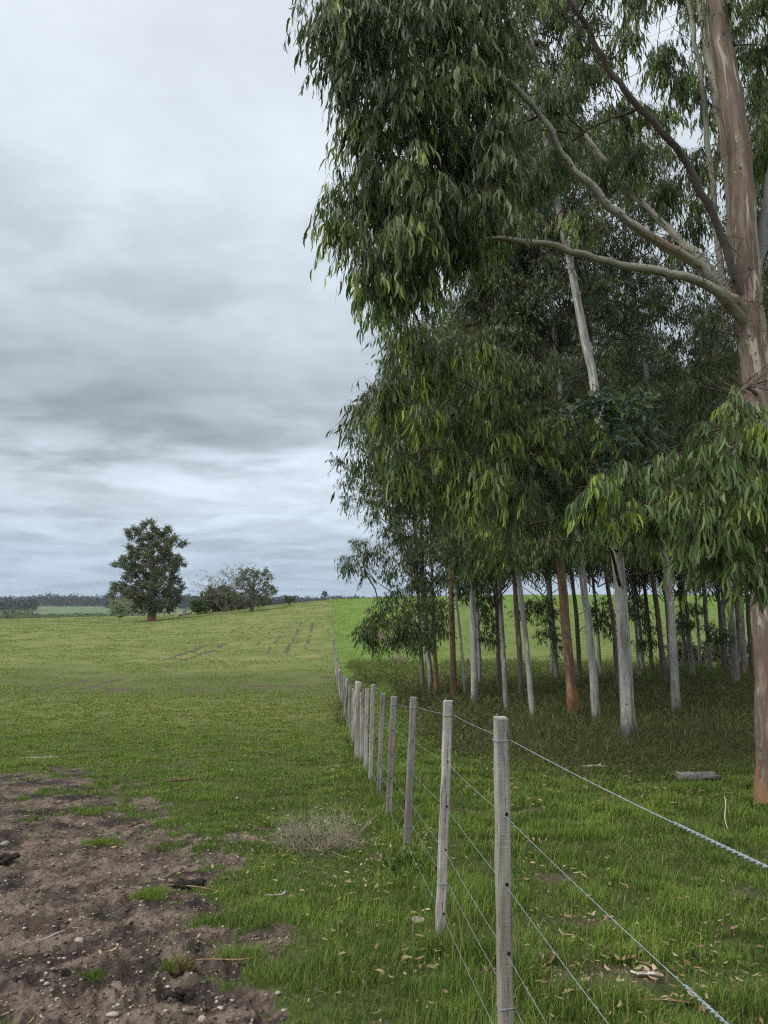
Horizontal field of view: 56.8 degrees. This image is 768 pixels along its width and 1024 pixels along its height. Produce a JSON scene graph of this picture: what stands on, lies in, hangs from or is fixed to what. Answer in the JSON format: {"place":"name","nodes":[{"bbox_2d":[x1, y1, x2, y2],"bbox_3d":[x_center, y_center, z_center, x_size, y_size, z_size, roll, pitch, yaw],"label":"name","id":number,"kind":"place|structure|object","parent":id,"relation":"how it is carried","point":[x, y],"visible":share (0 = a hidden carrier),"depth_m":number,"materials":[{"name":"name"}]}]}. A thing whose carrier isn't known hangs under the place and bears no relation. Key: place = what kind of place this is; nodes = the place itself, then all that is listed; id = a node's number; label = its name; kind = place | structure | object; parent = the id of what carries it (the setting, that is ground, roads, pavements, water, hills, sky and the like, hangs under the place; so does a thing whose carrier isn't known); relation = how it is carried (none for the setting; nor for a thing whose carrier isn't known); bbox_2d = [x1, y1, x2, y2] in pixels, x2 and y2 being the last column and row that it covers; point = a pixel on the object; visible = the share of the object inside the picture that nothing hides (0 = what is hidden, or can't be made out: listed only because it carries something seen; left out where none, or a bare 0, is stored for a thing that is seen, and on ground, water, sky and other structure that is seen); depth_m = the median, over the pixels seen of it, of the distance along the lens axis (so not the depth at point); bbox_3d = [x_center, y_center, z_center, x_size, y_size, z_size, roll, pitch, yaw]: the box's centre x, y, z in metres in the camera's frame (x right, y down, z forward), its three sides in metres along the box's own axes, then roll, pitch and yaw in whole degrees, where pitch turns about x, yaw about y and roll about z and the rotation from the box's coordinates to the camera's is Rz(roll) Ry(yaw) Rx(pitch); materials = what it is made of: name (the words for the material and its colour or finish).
{"place":"outdoors","nodes":[
{"label":"outdoors","id":0,"kind":"place"},
{"bbox_2d":[178,608,191,615],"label":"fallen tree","id":1,"kind":"object","parent":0,"point":[184,613],"visible":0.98,"depth_m":155.71,"materials":[{"name":"grey wood"}]},
{"bbox_2d":[0,595,767,1023],"bbox_3d":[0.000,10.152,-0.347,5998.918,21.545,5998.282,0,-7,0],"label":"ground","id":2,"kind":"structure","parent":0,"point":[128,975],"depth_m":6.02,"materials":[{"name":"green plant"}]},
{"bbox_2d":[0,853,20,864],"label":"dung heap","id":3,"kind":"object","parent":2,"relation":"on","point":[5,858],"visible":1,"depth_m":6.04,"materials":[{"name":"brown soil"}]},
{"bbox_2d":[16,795,31,800],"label":"grass tuft","id":4,"kind":"object","parent":2,"relation":"on","point":[23,797],"visible":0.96,"depth_m":9.06,"materials":[{"name":"green plant"}]},
{"bbox_2d":[36,930,64,940],"bbox_3d":[-1.965,2.507,4.208,0.049,0.025,0.172,-6,-9,39],"label":"bark strip","id":5,"kind":"object","parent":2,"relation":"on","point":[51,935],"visible":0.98,"depth_m":4.19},
{"bbox_2d":[0,609,138,618],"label":"field","id":6,"kind":"structure","parent":2,"relation":"on","point":[14,614],"depth_m":549.07,"materials":[{"name":"green plant"}]},
{"bbox_2d":[74,937,83,942],"bbox_3d":[-1.793,2.518,4.179,0.055,0.024,0.045,5,-9,-38],"label":"stone","id":7,"kind":"object","parent":2,"relation":"on","point":[78,939],"visible":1,"depth_m":4.17,"materials":[{"name":"white stone"}]},
{"bbox_2d":[77,809,102,814],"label":"grass tuft","id":8,"kind":"object","parent":2,"relation":"on","point":[90,812],"visible":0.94,"depth_m":7.89,"materials":[{"name":"green plant"}]},
{"bbox_2d":[77,966,108,981],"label":"grass tuft","id":9,"kind":"object","parent":2,"relation":"on","point":[92,975],"visible":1,"depth_m":3.65,"materials":[{"name":"green plant"}]},
{"bbox_2d":[80,836,125,846],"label":"grass tuft","id":10,"kind":"object","parent":2,"relation":"on","point":[104,841],"visible":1,"depth_m":6.51,"materials":[{"name":"green plant"}]},
{"bbox_2d":[105,1011,118,1016],"bbox_3d":[-1.251,2.317,3.271,0.060,0.025,0.042,3,-7,-24],"label":"stone","id":11,"kind":"object","parent":2,"relation":"on","point":[113,1014],"visible":1,"depth_m":3.26,"materials":[{"name":"beige stone"}]},
{"bbox_2d":[116,613,124,619],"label":"round bush","id":12,"kind":"object","parent":2,"relation":"on","point":[120,615],"visible":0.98,"depth_m":158.20,"materials":[{"name":"green plant"}]},
{"bbox_2d":[107,597,135,616],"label":"bush","id":13,"kind":"object","parent":2,"relation":"on","point":[115,609],"visible":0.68,"depth_m":413.88,"materials":[{"name":"green plant"}]},
{"bbox_2d":[116,821,146,826],"bbox_3d":[-2.589,3.195,7.262,0.304,0.053,0.061,1,-7,-5],"label":"bark strip","id":14,"kind":"object","parent":2,"relation":"on","point":[132,824],"visible":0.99,"depth_m":7.25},
{"bbox_2d":[105,517,189,621],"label":"eucalyptus tree","id":15,"kind":"object","parent":2,"relation":"on","point":[153,580],"visible":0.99,"depth_m":141.72,"materials":[{"name":"green plant"}]},
{"bbox_2d":[128,884,171,901],"bbox_3d":[-1.640,2.668,4.988,0.302,0.085,0.261,0,-7,0],"label":"grass tuft","id":16,"kind":"object","parent":2,"relation":"on","point":[151,891],"visible":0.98,"depth_m":4.95,"materials":[{"name":"green plant"}]},
{"bbox_2d":[155,955,176,973],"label":"grass tuft","id":17,"kind":"object","parent":2,"relation":"on","point":[165,966],"visible":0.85,"depth_m":3.71,"materials":[{"name":"green plant"}]},
{"bbox_2d":[145,839,187,850],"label":"grass tuft","id":18,"kind":"object","parent":2,"relation":"on","point":[171,843],"visible":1,"depth_m":6.34,"materials":[{"name":"green plant"}]},
{"bbox_2d":[161,987,195,999],"bbox_3d":[-0.993,2.343,3.459,0.167,0.050,0.089,-1,-7,11],"label":"dung heap","id":19,"kind":"object","parent":2,"relation":"on","point":[179,993],"visible":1,"depth_m":3.44,"materials":[{"name":"black soil"}]},
{"bbox_2d":[167,949,198,973],"bbox_3d":[-1.058,2.360,3.731,0.162,0.096,0.166,0,-7,0],"label":"grass tuft","id":20,"kind":"object","parent":2,"relation":"on","point":[181,965],"visible":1,"depth_m":3.72,"materials":[{"name":"plant"}]},
{"bbox_2d":[171,777,194,780],"bbox_3d":[-3.082,4.092,10.882,0.365,0.050,0.080,1,-7,-6],"label":"bark strip","id":21,"kind":"object","parent":2,"relation":"on","point":[182,779],"visible":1,"depth_m":10.89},
{"bbox_2d":[167,878,205,888],"bbox_3d":[-1.451,2.744,5.234,0.268,0.078,0.205,-1,-7,11],"label":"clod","id":22,"kind":"object","parent":2,"relation":"on","point":[193,882],"visible":0.98,"depth_m":5.21,"materials":[{"name":"brown soil"}]},
{"bbox_2d":[0,806,375,1023],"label":"soil crumbs","id":23,"kind":"object","parent":2,"relation":"on","point":[187,1011],"visible":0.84,"depth_m":4.17,"materials":[{"name":"brown soil"}]},
{"bbox_2d":[0,797,381,1023],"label":"pebbles","id":24,"kind":"object","parent":2,"relation":"on","point":[125,986],"visible":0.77,"depth_m":4.28,"materials":[{"name":"stone"}]},
{"bbox_2d":[166,883,220,891],"bbox_3d":[-1.371,2.707,5.172,0.421,0.056,0.090,-1,-7,10],"label":"stick","id":25,"kind":"object","parent":2,"relation":"on","point":[197,887],"visible":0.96,"depth_m":5.16,"materials":[{"name":"brown wood"}]},
{"bbox_2d":[188,598,208,614],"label":"round bush","id":26,"kind":"object","parent":2,"relation":"on","point":[200,606],"visible":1,"depth_m":157.57,"materials":[{"name":"green plant"}]},
{"bbox_2d":[198,1015,205,1022],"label":"stone","id":27,"kind":"object","parent":2,"relation":"on","point":[201,1018],"visible":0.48,"depth_m":3.27,"materials":[{"name":"beige stone"}]},
{"bbox_2d":[187,564,251,611],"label":"half bare tree","id":28,"kind":"object","parent":2,"relation":"on","point":[224,609],"visible":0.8,"depth_m":158.07,"materials":[{"name":"green plant"}]},
{"bbox_2d":[0,593,443,610],"bbox_3d":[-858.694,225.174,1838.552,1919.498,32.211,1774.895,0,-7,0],"label":"forest","id":29,"kind":"object","parent":2,"relation":"on","point":[11,603],"visible":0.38,"depth_m":1239.84,"materials":[{"name":"green plant"}]},
{"bbox_2d":[197,584,248,611],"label":"thicket bush","id":30,"kind":"object","parent":2,"relation":"on","point":[221,603],"visible":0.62,"depth_m":165.81,"materials":[{"name":"green plant"}]},
{"bbox_2d":[196,947,253,960],"bbox_3d":[-0.854,2.384,3.818,0.300,0.057,0.033,2,-7,-13],"label":"stick","id":31,"kind":"object","parent":2,"relation":"on","point":[225,959],"visible":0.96,"depth_m":3.81,"materials":[{"name":"brown wood"}]},
{"bbox_2d":[229,565,278,611],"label":"round tree","id":32,"kind":"object","parent":2,"relation":"on","point":[254,592],"visible":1,"depth_m":147.15,"materials":[{"name":"green plant"}]},
{"bbox_2d":[265,891,285,895],"bbox_3d":[-0.747,2.660,4.942,0.164,0.022,0.062,5,-8,-35],"label":"bark strip","id":33,"kind":"object","parent":2,"relation":"on","point":[284,892],"visible":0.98,"depth_m":4.92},
{"bbox_2d":[282,595,295,604],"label":"round bush","id":34,"kind":"object","parent":2,"relation":"on","point":[287,599],"visible":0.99,"depth_m":158.21,"materials":[{"name":"green plant"}]},
{"bbox_2d":[263,800,380,859],"bbox_3d":[-0.570,2.906,6.351,1.109,0.604,1.148,0,-7,0],"label":"dry shrub","id":35,"kind":"object","parent":2,"relation":"on","point":[300,831],"visible":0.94,"depth_m":6.31,"materials":[{"name":"beige plant"}]},
{"bbox_2d":[322,701,350,722],"bbox_3d":[-1.410,6.417,22.912,1.329,0.792,1.089,0,-7,0],"label":"weed","id":36,"kind":"object","parent":2,"relation":"on","point":[337,719],"visible":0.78,"depth_m":22.74,"materials":[{"name":"green plant"}]},
{"bbox_2d":[328,695,350,709],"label":"weed","id":37,"kind":"object","parent":2,"relation":"on","point":[337,704],"visible":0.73,"depth_m":27.41,"materials":[{"name":"green plant"}]},
{"bbox_2d":[345,737,354,749],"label":"weed","id":38,"kind":"object","parent":2,"relation":"on","point":[352,742],"visible":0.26,"depth_m":15.21,"materials":[{"name":"green plant"}]},
{"bbox_2d":[0,594,751,710],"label":"grass","id":39,"kind":"structure","parent":2,"relation":"on","point":[154,623],"depth_m":73.76,"materials":[{"name":"green plant"}]},
{"bbox_2d":[334,527,424,686],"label":"eucalyptus tree","id":40,"kind":"object","parent":2,"relation":"on","point":[368,637],"visible":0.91,"depth_m":30.53,"materials":[{"name":"green plant"}]},
{"bbox_2d":[324,431,434,689],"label":"eucalyptus tree","id":41,"kind":"object","parent":2,"relation":"on","point":[406,555],"visible":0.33,"depth_m":31.59,"materials":[{"name":"green plant"}]},
{"bbox_2d":[364,789,395,803],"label":"grass tuft","id":42,"kind":"object","parent":2,"relation":"on","point":[369,797],"visible":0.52,"depth_m":8.78,"materials":[{"name":"green plant"}]},
{"bbox_2d":[0,699,767,1023],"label":"leaf litter","id":43,"kind":"object","parent":2,"relation":"on","point":[653,966],"visible":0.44,"depth_m":4.25,"materials":[{"name":"beige plant"}]},
{"bbox_2d":[367,808,402,822],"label":"grass tuft","id":44,"kind":"object","parent":2,"relation":"on","point":[386,815],"visible":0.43,"depth_m":7.39,"materials":[{"name":"green plant"}]},
{"bbox_2d":[374,775,398,791],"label":"weed","id":45,"kind":"object","parent":2,"relation":"on","point":[397,777],"visible":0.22,"depth_m":9.69,"materials":[{"name":"green plant"}]},
{"bbox_2d":[333,472,457,694],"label":"eucalyptus tree","id":46,"kind":"object","parent":2,"relation":"on","point":[453,659],"visible":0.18,"depth_m":31.22,"materials":[{"name":"plant"}]},
{"bbox_2d":[338,358,467,694],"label":"eucalyptus tree","id":47,"kind":"object","parent":2,"relation":"on","point":[376,515],"visible":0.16,"depth_m":29.36,"materials":[{"name":"green plant"}]},
{"bbox_2d":[380,840,426,880],"bbox_3d":[0.161,2.717,5.500,0.386,0.298,0.470,0,-7,0],"label":"weed","id":48,"kind":"object","parent":2,"relation":"on","point":[396,858],"visible":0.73,"depth_m":5.55,"materials":[{"name":"green plant"}]},
{"bbox_2d":[387,847,425,866],"bbox_3d":[0.189,2.801,5.742,0.387,0.177,0.380,0,-7,0],"label":"grass tuft","id":49,"kind":"object","parent":2,"relation":"on","point":[398,856],"visible":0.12,"depth_m":5.76,"materials":[{"name":"green plant"}]},
{"bbox_2d":[411,916,424,921],"bbox_3d":[0.212,2.588,4.495,0.094,0.044,0.080,-6,-9,41],"label":"stone","id":50,"kind":"object","parent":2,"relation":"on","point":[416,919],"visible":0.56,"depth_m":4.48,"materials":[{"name":"grey stone"}]},
{"bbox_2d":[350,317,487,709],"bbox_3d":[2.055,-0.653,24.083,6.474,15.836,12.480,0,-7,0],"label":"eucalyptus tree","id":51,"kind":"object","parent":2,"relation":"on","point":[474,664],"visible":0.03,"depth_m":26.85,"materials":[{"name":"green plant"}]},
{"bbox_2d":[358,451,489,693],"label":"eucalyptus tree","id":52,"kind":"object","parent":2,"relation":"on","point":[431,605],"visible":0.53,"depth_m":30.89,"materials":[{"name":"green plant"}]},
{"bbox_2d":[400,915,474,953],"bbox_3d":[0.320,2.394,4.028,0.391,0.184,0.373,3,-7,-22],"label":"grass tuft","id":53,"kind":"object","parent":2,"relation":"on","point":[448,933],"visible":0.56,"depth_m":4.02,"materials":[{"name":"green plant"}]},
{"bbox_2d":[325,149,595,716],"bbox_3d":[2.825,-3.574,18.226,6.379,19.591,15.990,-1,-7,11],"label":"eucalyptus tree","id":54,"kind":"object","parent":2,"relation":"on","point":[369,443],"visible":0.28,"depth_m":14.07,"materials":[{"name":"green plant"}]},
{"bbox_2d":[433,543,522,687],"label":"eucalyptus tree","id":55,"kind":"object","parent":2,"relation":"on","point":[485,615],"visible":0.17,"depth_m":35.32,"materials":[{"name":"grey plant"}]},
{"bbox_2d":[420,262,571,697],"bbox_3d":[5.040,-2.583,31.497,6.857,21.846,6.072,0,-7,0],"label":"eucalyptus tree","id":56,"kind":"object","parent":2,"relation":"on","point":[518,644],"visible":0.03,"depth_m":30.64,"materials":[{"name":"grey plant"}]},
{"bbox_2d":[419,325,574,715],"bbox_3d":[4.238,-0.123,26.014,5.790,15.052,5.586,4,-8,-32],"label":"eucalyptus tree","id":57,"kind":"object","parent":2,"relation":"on","point":[449,557],"visible":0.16,"depth_m":25.32,"materials":[{"name":"green plant"}]},
{"bbox_2d":[435,517,571,690],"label":"eucalyptus tree","id":58,"kind":"object","parent":2,"relation":"on","point":[498,661],"visible":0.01,"depth_m":34.25,"materials":[{"name":"grey plant"}]},
{"bbox_2d":[490,862,524,893],"bbox_3d":[0.875,2.551,4.970,0.258,0.292,0.281,-3,-7,21],"label":"weed","id":59,"kind":"object","parent":2,"relation":"on","point":[519,876],"visible":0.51,"depth_m":4.90,"materials":[{"name":"green plant"}]},
{"bbox_2d":[365,124,681,719],"bbox_3d":[4.868,-3.663,25.078,12.139,21.582,7.854,0,-7,0],"label":"eucalyptus tree","id":60,"kind":"object","parent":2,"relation":"on","point":[571,691],"visible":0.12,"depth_m":23.59,"materials":[{"name":"green plant"}]},
{"bbox_2d":[283,0,767,803],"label":"eucalyptus tree","id":61,"kind":"object","parent":2,"relation":"on","point":[425,228],"visible":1,"depth_m":8.06,"materials":[{"name":"green plant"}]},
{"bbox_2d":[366,0,695,746],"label":"eucalyptus tree","id":62,"kind":"object","parent":2,"relation":"on","point":[611,421],"visible":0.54,"depth_m":11.27,"materials":[{"name":"green plant"}]},
{"bbox_2d":[488,400,593,675],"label":"eucalyptus tree","id":63,"kind":"object","parent":2,"relation":"on","point":[528,620],"visible":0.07,"depth_m":43.97,"materials":[{"name":"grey plant"}]},
{"bbox_2d":[329,595,767,1023],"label":"wire fence","id":64,"kind":"object","parent":2,"relation":"on","point":[504,923],"visible":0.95,"depth_m":4.08,"materials":[{"name":"grey wood"}]},
{"bbox_2d":[348,686,370,752],"bbox_3d":[-0.424,3.754,12.812,0.437,1.208,0.076,2,-7,-13],"label":"hanging bark","id":65,"kind":"object","parent":64,"relation":"hanging from","point":[357,715],"visible":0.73,"depth_m":12.81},
{"bbox_2d":[389,112,708,722],"bbox_3d":[3.037,-3.941,19.019,8.293,20.434,13.903,-5,-8,36],"label":"eucalyptus tree","id":66,"kind":"object","parent":2,"relation":"on","point":[604,282],"visible":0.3,"depth_m":21.74,"materials":[{"name":"green plant"}]},
{"bbox_2d":[343,656,755,782],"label":"undergrowth","id":67,"kind":"object","parent":2,"relation":"on","point":[651,693],"visible":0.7,"depth_m":22.19,"materials":[{"name":"green plant"}]},
{"bbox_2d":[545,953,554,963],"bbox_3d":[0.900,2.416,3.832,0.030,0.020,0.112,-5,-8,35],"label":"bark strip","id":68,"kind":"object","parent":2,"relation":"on","point":[552,958],"visible":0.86,"depth_m":3.83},
{"bbox_2d":[521,343,588,679],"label":"eucalyptus tree","id":69,"kind":"object","parent":2,"relation":"on","point":[550,609],"visible":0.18,"depth_m":39.73,"materials":[{"name":"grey plant"}]},
{"bbox_2d":[519,310,616,685],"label":"eucalyptus tree","id":70,"kind":"object","parent":2,"relation":"on","point":[602,614],"visible":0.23,"depth_m":38.27,"materials":[{"name":"green plant"}]},
{"bbox_2d":[571,356,610,678],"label":"eucalyptus tree","id":71,"kind":"object","parent":2,"relation":"on","point":[588,578],"visible":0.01,"depth_m":44.39,"materials":[{"name":"green plant"}]},
{"bbox_2d":[582,762,606,767],"bbox_3d":[3.738,4.510,12.629,0.430,0.093,0.136,0,-7,0],"label":"stick","id":72,"kind":"object","parent":2,"relation":"on","point":[595,765],"visible":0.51,"depth_m":12.63,"materials":[{"name":"grey wood"}]},
{"bbox_2d":[541,270,658,691],"bbox_3d":[10.334,-1.893,34.983,6.032,21.672,6.233,0,-7,0],"label":"eucalyptus tree","id":73,"kind":"object","parent":2,"relation":"on","point":[584,381],"visible":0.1,"depth_m":34.51,"materials":[{"name":"green plant"}]},
{"bbox_2d":[588,374,648,672],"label":"eucalyptus tree","id":74,"kind":"object","parent":2,"relation":"on","point":[642,655],"depth_m":46.09,"materials":[{"name":"grey plant"}]},
{"bbox_2d":[587,353,669,677],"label":"eucalyptus tree","id":75,"kind":"object","parent":2,"relation":"on","point":[632,580],"visible":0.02,"depth_m":42.21,"materials":[{"name":"green plant"}]},
{"bbox_2d":[597,428,670,675],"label":"eucalyptus tree","id":76,"kind":"object","parent":2,"relation":"on","point":[648,628],"visible":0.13,"depth_m":39.15,"materials":[{"name":"green plant"}]},
{"bbox_2d":[547,99,738,719],"bbox_3d":[9.260,-3.940,25.946,6.912,22.360,8.605,-3,-8,25],"label":"eucalyptus tree","id":77,"kind":"object","parent":2,"relation":"on","point":[640,282],"visible":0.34,"depth_m":24.55,"materials":[{"name":"green plant"}]},
{"bbox_2d":[630,970,662,976],"bbox_3d":[1.363,2.394,3.683,0.162,0.026,0.040,-2,-7,19],"label":"bark strip","id":78,"kind":"object","parent":2,"relation":"on","point":[647,973],"visible":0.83,"depth_m":3.68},
{"bbox_2d":[602,290,692,688],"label":"eucalyptus tree","id":79,"kind":"object","parent":2,"relation":"on","point":[663,667],"visible":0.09,"depth_m":37.37,"materials":[{"name":"green plant"}]},
{"bbox_2d":[626,415,686,670],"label":"eucalyptus tree","id":80,"kind":"object","parent":2,"relation":"on","point":[664,597],"visible":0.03,"depth_m":46.90,"materials":[{"name":"grey plant"}]},
{"bbox_2d":[623,998,694,1004],"bbox_3d":[1.304,2.331,3.386,0.353,0.037,0.049,0,-7,4],"label":"bark strip","id":81,"kind":"object","parent":2,"relation":"on","point":[673,1000],"visible":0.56,"depth_m":3.38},
{"bbox_2d":[625,326,733,680],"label":"eucalyptus tree","id":82,"kind":"object","parent":2,"relation":"on","point":[688,627],"visible":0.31,"depth_m":41.87,"materials":[{"name":"green plant"}]},
{"bbox_2d":[673,385,686,665],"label":"eucalyptus tree","id":83,"kind":"object","parent":2,"relation":"on","point":[684,653],"depth_m":50.12,"materials":[{"name":"grey plant"}]},
{"bbox_2d":[659,411,701,667],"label":"eucalyptus tree","id":84,"kind":"object","parent":2,"relation":"on","point":[699,644],"visible":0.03,"depth_m":48.43,"materials":[{"name":"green plant"}]},
{"bbox_2d":[657,637,706,664],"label":"brush bush","id":85,"kind":"object","parent":2,"relation":"on","point":[694,648],"visible":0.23,"depth_m":54.07,"materials":[{"name":"green plant"}]},
{"bbox_2d":[666,365,712,671],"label":"eucalyptus tree","id":86,"kind":"object","parent":2,"relation":"on","point":[709,658],"depth_m":45.50,"materials":[{"name":"grey plant"}]},
{"bbox_2d":[676,771,722,781],"bbox_3d":[4.709,3.953,10.600,0.737,0.184,0.189,1,-7,-11],"label":"fallen log","id":87,"kind":"object","parent":2,"relation":"on","point":[700,775],"visible":0.84,"depth_m":10.56,"materials":[{"name":"grey wood"}]},
{"bbox_2d":[687,949,723,959],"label":"grass tuft","id":88,"kind":"object","parent":2,"relation":"on","point":[696,956],"visible":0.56,"depth_m":3.90,"materials":[{"name":"plant"}]},
{"bbox_2d":[664,295,750,684],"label":"eucalyptus tree","id":89,"kind":"object","parent":2,"relation":"on","point":[734,663],"visible":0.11,"depth_m":38.69,"materials":[{"name":"green plant"}]},
{"bbox_2d":[677,357,746,676],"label":"eucalyptus tree","id":90,"kind":"object","parent":2,"relation":"on","point":[739,632],"visible":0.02,"depth_m":43.70,"materials":[{"name":"green plant"}]},
{"bbox_2d":[680,412,746,669],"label":"eucalyptus tree","id":91,"kind":"object","parent":2,"relation":"on","point":[715,634],"visible":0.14,"depth_m":38.06,"materials":[{"name":"green plant"}]},
{"bbox_2d":[701,238,728,668],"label":"eucalyptus tree","id":92,"kind":"object","parent":2,"relation":"on","point":[724,619],"depth_m":51.11,"materials":[{"name":"grey plant"}]},
{"bbox_2d":[680,72,767,500],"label":"eucalyptus tree","id":93,"kind":"object","parent":2,"relation":"on","point":[698,362],"visible":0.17,"depth_m":23.94,"materials":[{"name":"green plant"}]},
{"bbox_2d":[701,636,748,661],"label":"brush bush","id":94,"kind":"object","parent":2,"relation":"on","point":[714,653],"visible":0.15,"depth_m":56.35,"materials":[{"name":"green plant"}]},
{"bbox_2d":[684,249,767,556],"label":"eucalyptus tree","id":95,"kind":"object","parent":2,"relation":"on","point":[719,377],"visible":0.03,"depth_m":34.73,"materials":[{"name":"green plant"}]},
{"bbox_2d":[724,796,727,828],"bbox_3d":[3.465,3.042,7.196,0.032,0.213,0.423,-3,-8,25],"label":"stick","id":96,"kind":"object","parent":2,"relation":"on","point":[725,812],"visible":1,"depth_m":7.19,"materials":[{"name":"beige wood"}]},
{"bbox_2d":[711,581,747,669],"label":"eucalyptus tree","id":97,"kind":"object","parent":2,"relation":"on","point":[743,628],"visible":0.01,"depth_m":47.59,"materials":[{"name":"grey plant"}]},
{"bbox_2d":[730,384,753,674],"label":"eucalyptus tree","id":98,"kind":"object","parent":2,"relation":"on","point":[749,636],"visible":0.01,"depth_m":45.43,"materials":[{"name":"grey plant"}]},
{"bbox_2d":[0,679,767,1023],"bbox_3d":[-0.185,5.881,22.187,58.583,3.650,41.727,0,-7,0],"label":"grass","id":99,"kind":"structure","parent":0,"point":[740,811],"depth_m":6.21,"materials":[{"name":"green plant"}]},
{"bbox_2d":[0,0,767,600],"label":"sky","id":100,"kind":"structure","parent":0,"point":[171,353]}
]}

